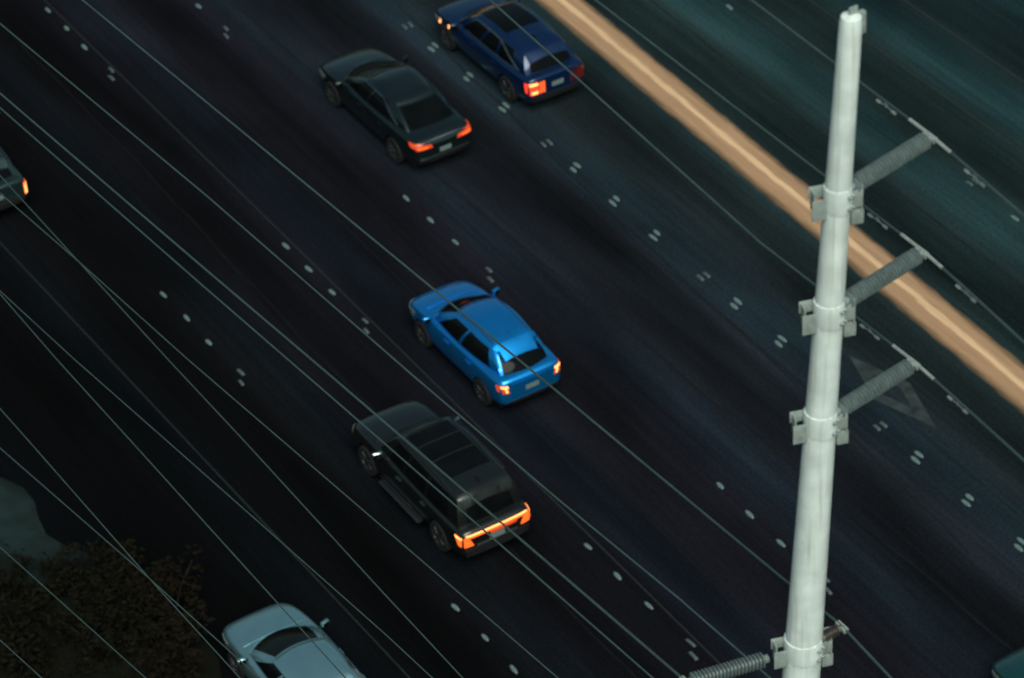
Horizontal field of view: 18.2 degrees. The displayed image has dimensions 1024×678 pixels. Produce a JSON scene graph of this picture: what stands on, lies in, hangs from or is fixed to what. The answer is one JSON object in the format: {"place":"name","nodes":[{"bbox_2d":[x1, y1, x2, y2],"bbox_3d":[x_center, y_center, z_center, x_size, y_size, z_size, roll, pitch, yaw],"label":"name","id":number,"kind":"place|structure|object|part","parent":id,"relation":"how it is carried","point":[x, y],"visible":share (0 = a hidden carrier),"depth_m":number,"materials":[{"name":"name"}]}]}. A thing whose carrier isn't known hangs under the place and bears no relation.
{"place":"outdoors","nodes":[
{"label":"outdoors","id":0,"kind":"place"},
{"bbox_2d":[0,477,220,677],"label":"verge","id":1,"kind":"structure","parent":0,"point":[21,527],"depth_m":73.44,"materials":[{"name":"plant"}]},
{"bbox_2d":[0,590,55,677],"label":"shrub","id":2,"kind":"object","parent":1,"relation":"on","point":[29,631],"visible":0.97,"depth_m":71.36,"materials":[{"name":"green plant"}]},
{"bbox_2d":[0,553,85,632],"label":"shrub","id":3,"kind":"object","parent":1,"relation":"on","point":[15,590],"visible":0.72,"depth_m":73.02,"materials":[{"name":"brown plant"}]},
{"bbox_2d":[25,536,145,611],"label":"shrub","id":4,"kind":"object","parent":1,"relation":"on","point":[94,598],"visible":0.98,"depth_m":73.11,"materials":[{"name":"green plant"}]},
{"bbox_2d":[0,538,175,677],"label":"ground cover","id":5,"kind":"object","parent":1,"relation":"on","point":[47,565],"visible":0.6,"depth_m":72.25,"materials":[{"name":"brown plant"}]},
{"bbox_2d":[41,589,140,674],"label":"shrub","id":6,"kind":"object","parent":1,"relation":"on","point":[89,617],"visible":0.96,"depth_m":71.81,"materials":[{"name":"green plant"}]},
{"bbox_2d":[83,538,153,591],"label":"shrub","id":7,"kind":"object","parent":1,"relation":"on","point":[116,563],"visible":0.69,"depth_m":73.62,"materials":[{"name":"brown plant"}]},
{"bbox_2d":[102,560,206,677],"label":"shrub","id":8,"kind":"object","parent":1,"relation":"on","point":[151,635],"visible":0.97,"depth_m":72.25,"materials":[{"name":"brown plant"}]},
{"bbox_2d":[111,544,204,643],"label":"shrub","id":9,"kind":"object","parent":1,"relation":"on","point":[165,607],"visible":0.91,"depth_m":72.78,"materials":[{"name":"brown plant"}]},
{"bbox_2d":[136,610,215,677],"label":"shrub","id":10,"kind":"object","parent":1,"relation":"on","point":[170,652],"visible":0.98,"depth_m":71.15,"materials":[{"name":"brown plant"}]},
{"bbox_2d":[771,5,865,677],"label":"utility pole","id":11,"kind":"object","parent":1,"relation":"on","point":[838,209],"visible":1,"depth_m":32.93,"materials":[{"name":"grey metal"}]},
{"bbox_2d":[0,640,41,677],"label":"overhead wire","id":12,"kind":"object","parent":11,"relation":"attached to","point":[21,659],"visible":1,"depth_m":51.99,"materials":[{"name":"metal"}]},
{"bbox_2d":[0,547,145,677],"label":"overhead wire","id":13,"kind":"object","parent":11,"relation":"attached to","point":[73,613],"visible":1,"depth_m":52.06,"materials":[{"name":"metal"}]},
{"bbox_2d":[0,408,239,677],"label":"overhead wire","id":14,"kind":"object","parent":11,"relation":"attached to","point":[121,546],"visible":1,"depth_m":51.76,"materials":[{"name":"metal"}]},
{"bbox_2d":[0,448,259,677],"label":"overhead wire","id":15,"kind":"object","parent":11,"relation":"attached to","point":[131,563],"visible":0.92,"depth_m":52.25,"materials":[{"name":"metal"}]},
{"bbox_2d":[0,294,345,677],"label":"overhead wire","id":16,"kind":"object","parent":11,"relation":"attached to","point":[176,491],"visible":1,"depth_m":52.00,"materials":[{"name":"metal"}]},
{"bbox_2d":[0,291,432,677],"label":"overhead wire","id":17,"kind":"object","parent":11,"relation":"attached to","point":[222,489],"visible":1,"depth_m":51.20,"materials":[{"name":"metal"}]},
{"bbox_2d":[0,175,462,677],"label":"overhead wire","id":18,"kind":"object","parent":11,"relation":"attached to","point":[242,439],"visible":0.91,"depth_m":51.33,"materials":[{"name":"metal"}]},
{"bbox_2d":[0,193,557,677],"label":"overhead wire","id":19,"kind":"object","parent":11,"relation":"attached to","point":[288,445],"visible":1,"depth_m":49.60,"materials":[{"name":"metal"}]},
{"bbox_2d":[0,107,653,677],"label":"overhead wire","id":20,"kind":"object","parent":11,"relation":"attached to","point":[342,407],"visible":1,"depth_m":47.12,"materials":[{"name":"metal"}]},
{"bbox_2d":[0,23,770,677],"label":"overhead wire","id":21,"kind":"object","parent":11,"relation":"attached to","point":[398,363],"visible":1,"depth_m":46.24,"materials":[{"name":"metal"}]},
{"bbox_2d":[679,652,769,677],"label":"insulator","id":22,"kind":"object","parent":11,"relation":"attached to","point":[745,664],"visible":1,"depth_m":35.47,"materials":[{"name":"grey ceramic"}]},
{"bbox_2d":[0,92,682,677],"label":"overhead wire","id":23,"kind":"object","parent":22,"relation":"attached to","point":[356,398],"visible":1,"depth_m":39.49,"materials":[{"name":"metal"}]},
{"bbox_2d":[822,620,848,641],"bbox_3d":[3.550,3.261,35.406,0.332,0.154,0.180,-23,42,-23],"label":"insulator","id":24,"kind":"object","parent":11,"relation":"attached to","point":[833,631],"visible":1,"depth_m":35.38,"materials":[{"name":"ceramic"}]},
{"bbox_2d":[82,0,891,677],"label":"overhead wire","id":25,"kind":"object","parent":24,"relation":"attached to","point":[492,338],"visible":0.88,"depth_m":39.82,"materials":[{"name":"metal"}]},
{"bbox_2d":[837,357,920,417],"bbox_3d":[3.832,0.510,33.646,1.208,0.215,0.189,-28,44,-29],"label":"insulator","id":26,"kind":"object","parent":11,"relation":"attached to","point":[875,387],"visible":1,"depth_m":33.60,"materials":[{"name":"grey ceramic"}]},
{"bbox_2d":[489,0,1023,461],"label":"overhead wire","id":27,"kind":"object","parent":26,"relation":"attached to","point":[966,410],"visible":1,"depth_m":35.59,"materials":[{"name":"metal"}]},
{"bbox_2d":[844,247,928,306],"bbox_3d":[3.819,-0.641,32.762,1.209,0.215,0.189,-30,45,-30],"label":"insulator","id":28,"kind":"object","parent":11,"relation":"attached to","point":[884,276],"visible":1,"depth_m":32.70,"materials":[{"name":"grey ceramic"}]},
{"bbox_2d":[594,0,1023,343],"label":"overhead wire","id":29,"kind":"object","parent":28,"relation":"attached to","point":[974,299],"visible":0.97,"depth_m":33.69,"materials":[{"name":"metal"}]},
{"bbox_2d":[852,132,937,192],"bbox_3d":[3.786,-1.770,31.902,1.236,0.215,0.189,-30,45,-30],"label":"insulator","id":30,"kind":"object","parent":11,"relation":"attached to","point":[891,161],"visible":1,"depth_m":31.85,"materials":[{"name":"grey ceramic"}]},
{"bbox_2d":[750,0,1023,217],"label":"overhead wire","id":31,"kind":"object","parent":30,"relation":"attached to","point":[946,148],"visible":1,"depth_m":32.38,"materials":[{"name":"metal"}]},
{"bbox_2d":[0,0,1023,677],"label":"road","id":32,"kind":"structure","parent":0,"point":[886,606],"depth_m":81.49,"materials":[{"name":"black asphalt"}]},
{"bbox_2d":[0,148,26,210],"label":"suv","id":33,"kind":"object","parent":32,"relation":"on","point":[12,176],"visible":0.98,"depth_m":85.76,"materials":[{"name":"grey paint"}]},
{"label":"rear window","id":34,"kind":"part","parent":33,"relation":"part of","materials":[{"name":"black glass"}]},
{"bbox_2d":[0,242,409,677],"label":"pavement seam","id":35,"kind":"object","parent":32,"relation":"on","point":[208,463],"visible":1,"depth_m":77.64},
{"bbox_2d":[222,603,364,677],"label":"sedan","id":36,"kind":"object","parent":32,"relation":"on","point":[272,641],"visible":0.98,"depth_m":70.65,"materials":[{"name":"silver metal"}]},
{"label":"door","id":37,"kind":"part","parent":36,"relation":"part of","materials":[{"name":"silver metal"}]},
{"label":"side window","id":38,"kind":"part","parent":36,"relation":"part of","materials":[{"name":"black glass"}]},
{"bbox_2d":[11,34,636,677],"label":"tar crack","id":39,"kind":"object","parent":32,"relation":"on","point":[297,334],"visible":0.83,"depth_m":82.61,"materials":[{"name":"black asphalt"}]},
{"bbox_2d":[44,0,734,677],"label":"pavement seam","id":40,"kind":"object","parent":32,"relation":"on","point":[400,350],"visible":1,"depth_m":80.98,"materials":[{"name":"black asphalt"}]},
{"bbox_2d":[319,48,470,166],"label":"sedan","id":41,"kind":"object","parent":32,"relation":"on","point":[408,114],"visible":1,"depth_m":87.29,"materials":[{"name":"black paint"}]},
{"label":"door","id":42,"kind":"part","parent":41,"relation":"part of","materials":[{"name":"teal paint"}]},
{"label":"side window","id":43,"kind":"part","parent":41,"relation":"part of","materials":[{"name":"black glass"}]},
{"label":"door","id":44,"kind":"part","parent":41,"relation":"part of","materials":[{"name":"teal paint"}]},
{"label":"side window","id":45,"kind":"part","parent":41,"relation":"part of","materials":[{"name":"black glass"}]},
{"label":"rear window","id":46,"kind":"part","parent":41,"relation":"part of","materials":[{"name":"black glass"}]},
{"bbox_2d":[352,400,529,557],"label":"suv","id":47,"kind":"object","parent":32,"relation":"on","point":[464,457],"visible":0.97,"depth_m":74.42,"materials":[{"name":"black paint"}]},
{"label":"door","id":48,"kind":"part","parent":47,"relation":"part of","materials":[{"name":"black paint"}]},
{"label":"side window","id":49,"kind":"part","parent":47,"relation":"part of","materials":[{"name":"black glass"}]},
{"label":"door","id":50,"kind":"part","parent":47,"relation":"part of","materials":[{"name":"black paint"}]},
{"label":"side window","id":51,"kind":"part","parent":47,"relation":"part of","materials":[{"name":"black glass"}]},
{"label":"side window","id":52,"kind":"part","parent":47,"relation":"part of","materials":[{"name":"black glass"}]},
{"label":"rear window","id":53,"kind":"part","parent":47,"relation":"part of","materials":[{"name":"black glass"}]},
{"bbox_2d":[122,0,780,651],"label":"tar crack","id":54,"kind":"object","parent":32,"relation":"on","point":[416,296],"visible":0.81,"depth_m":78.88,"materials":[{"name":"black asphalt"}]},
{"bbox_2d":[451,603,459,610],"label":"lane marker","id":55,"kind":"object","parent":32,"relation":"on","point":[455,607],"visible":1,"depth_m":73.12,"materials":[{"name":"paint"}]},
{"bbox_2d":[409,281,559,407],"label":"hatchback","id":56,"kind":"object","parent":32,"relation":"on","point":[494,371],"visible":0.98,"depth_m":78.64,"materials":[{"name":"blue paint"}]},
{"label":"door","id":57,"kind":"part","parent":56,"relation":"part of","materials":[{"name":"blue paint"}]},
{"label":"side window","id":58,"kind":"part","parent":56,"relation":"part of","materials":[{"name":"black glass"}]},
{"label":"door","id":59,"kind":"part","parent":56,"relation":"part of","materials":[{"name":"blue paint"}]},
{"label":"side window","id":60,"kind":"part","parent":56,"relation":"part of","materials":[{"name":"black glass"}]},
{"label":"rear window","id":61,"kind":"part","parent":56,"relation":"part of","materials":[{"name":"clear glass"}]},
{"bbox_2d":[481,634,488,640],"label":"lane marker","id":62,"kind":"object","parent":32,"relation":"on","point":[484,637],"visible":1,"depth_m":72.27,"materials":[{"name":"ceramic"}]},
{"bbox_2d":[435,0,583,104],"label":"crossover car","id":63,"kind":"object","parent":32,"relation":"on","point":[512,58],"visible":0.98,"depth_m":89.22,"materials":[{"name":"blue paint"}]},
{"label":"door","id":64,"kind":"part","parent":63,"relation":"part of","materials":[{"name":"blue paint"}]},
{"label":"side window","id":65,"kind":"part","parent":63,"relation":"part of","materials":[{"name":"black glass"}]},
{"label":"door","id":66,"kind":"part","parent":63,"relation":"part of","materials":[{"name":"blue paint"}]},
{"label":"side window","id":67,"kind":"part","parent":63,"relation":"part of","materials":[{"name":"black glass"}]},
{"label":"side window","id":68,"kind":"part","parent":63,"relation":"part of","materials":[{"name":"black glass"}]},
{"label":"rear window","id":69,"kind":"part","parent":63,"relation":"part of","materials":[{"name":"black glass"}]},
{"bbox_2d":[510,665,517,673],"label":"lane marker","id":70,"kind":"object","parent":32,"relation":"on","point":[513,668],"visible":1,"depth_m":71.40,"materials":[{"name":"ceramic"}]},
{"bbox_2d":[584,543,591,549],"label":"lane marker","id":71,"kind":"object","parent":32,"relation":"on","point":[586,545],"visible":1,"depth_m":74.55,"materials":[{"name":"ceramic"}]},
{"bbox_2d":[613,572,620,579],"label":"lane marker","id":72,"kind":"object","parent":32,"relation":"on","point":[617,575],"visible":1,"depth_m":73.69,"materials":[{"name":"plastic"}]},
{"bbox_2d":[227,0,1013,650],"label":"tar crack","id":73,"kind":"object","parent":32,"relation":"on","point":[665,360],"visible":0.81,"depth_m":79.79,"materials":[{"name":"black asphalt"}]},
{"bbox_2d":[644,601,652,608],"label":"lane marker","id":74,"kind":"object","parent":32,"relation":"on","point":[647,604],"visible":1,"depth_m":72.85,"materials":[{"name":"paint"}]},
{"bbox_2d":[393,0,969,553],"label":"tar crack","id":75,"kind":"object","parent":32,"relation":"on","point":[681,278],"visible":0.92,"depth_m":83.14,"materials":[{"name":"black asphalt"}]},
{"bbox_2d":[685,639,695,646],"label":"reflective marker","id":76,"kind":"object","parent":32,"relation":"on","point":[691,643],"visible":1,"depth_m":71.80,"materials":[{"name":"grey plastic"}]},
{"bbox_2d":[688,651,697,660],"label":"reflective marker","id":77,"kind":"object","parent":32,"relation":"on","point":[694,656],"visible":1,"depth_m":71.46,"materials":[{"name":"white plastic"}]},
{"bbox_2d":[716,482,723,488],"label":"lane marker","id":78,"kind":"object","parent":32,"relation":"on","point":[719,485],"visible":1,"depth_m":76.04,"materials":[{"name":"ceramic"}]},
{"bbox_2d":[733,297,741,304],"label":"lane marker","id":79,"kind":"object","parent":32,"relation":"on","point":[737,300],"visible":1,"depth_m":81.74,"materials":[{"name":"paint"}]},
{"bbox_2d":[745,510,753,517],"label":"lane marker","id":80,"kind":"object","parent":32,"relation":"on","point":[749,513],"visible":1,"depth_m":75.18,"materials":[{"name":"ceramic"}]},
{"bbox_2d":[774,340,781,346],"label":"lane marker","id":81,"kind":"object","parent":32,"relation":"on","point":[778,343],"visible":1,"depth_m":80.25,"materials":[{"name":"ceramic"}]},
{"bbox_2d":[533,0,1023,414],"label":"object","id":82,"kind":"object","parent":32,"relation":"on","point":[965,340],"visible":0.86,"depth_m":85.82,"materials":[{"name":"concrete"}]},
{"bbox_2d":[776,539,784,546],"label":"lane marker","id":83,"kind":"object","parent":32,"relation":"on","point":[780,542],"visible":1,"depth_m":74.32,"materials":[{"name":"plastic"}]},
{"bbox_2d":[777,335,786,341],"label":"lane marker","id":84,"kind":"object","parent":32,"relation":"on","point":[780,337],"visible":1,"depth_m":80.41,"materials":[{"name":"ceramic"}]},
{"bbox_2d":[571,89,1023,467],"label":"tar crack","id":85,"kind":"object","parent":32,"relation":"on","point":[789,275],"visible":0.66,"depth_m":83.20,"materials":[{"name":"black asphalt"}]},
{"bbox_2d":[650,0,1023,287],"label":"tar crack","id":86,"kind":"object","parent":32,"relation":"on","point":[828,140],"visible":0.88,"depth_m":87.76,"materials":[{"name":"black asphalt"}]},
{"bbox_2d":[878,421,887,427],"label":"reflective marker","id":87,"kind":"object","parent":32,"relation":"on","point":[883,424],"visible":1,"depth_m":77.53,"materials":[{"name":"grey plastic"}]},
{"bbox_2d":[850,356,935,427],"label":"lane diamond","id":88,"kind":"object","parent":32,"relation":"on","point":[867,372],"visible":0.83,"depth_m":78.33,"materials":[{"name":"white paint"}]},
{"bbox_2d":[911,456,919,463],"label":"lane marker","id":89,"kind":"object","parent":32,"relation":"on","point":[914,459],"visible":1,"depth_m":76.44,"materials":[{"name":"paint"}]},
{"bbox_2d":[809,0,1023,153],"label":"pavement seam","id":90,"kind":"object","parent":32,"relation":"on","point":[926,83],"depth_m":89.12,"materials":[{"name":"black asphalt"}]},
{"bbox_2d":[914,451,922,457],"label":"lane marker","id":91,"kind":"object","parent":32,"relation":"on","point":[917,453],"visible":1,"depth_m":76.60,"materials":[{"name":"paint"}]},
{"bbox_2d":[904,0,1023,82],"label":"pavement seam","id":92,"kind":"object","parent":32,"relation":"on","point":[967,43],"depth_m":90.86,"materials":[{"name":"black asphalt"}]},
{"bbox_2d":[961,499,970,506],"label":"lane marker","id":93,"kind":"object","parent":32,"relation":"on","point":[965,502],"visible":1,"depth_m":75.12,"materials":[{"name":"paint"}]},
{"bbox_2d":[965,493,973,499],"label":"lane marker","id":94,"kind":"object","parent":32,"relation":"on","point":[969,496],"visible":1,"depth_m":75.28,"materials":[{"name":"paint"}]},
{"bbox_2d":[991,646,1023,677],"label":"sedan","id":95,"kind":"object","parent":32,"relation":"on","point":[1010,665],"visible":1,"depth_m":69.60,"materials":[{"name":"teal paint"}]},
{"bbox_2d":[1014,543,1022,550],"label":"lane marker","id":96,"kind":"object","parent":32,"relation":"on","point":[1018,547],"visible":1,"depth_m":73.80,"materials":[{"name":"paint"}]},
{"bbox_2d":[1017,537,1023,544],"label":"lane marker","id":97,"kind":"object","parent":32,"relation":"on","point":[1020,540],"visible":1,"depth_m":73.98,"materials":[{"name":"paint"}]}
]}

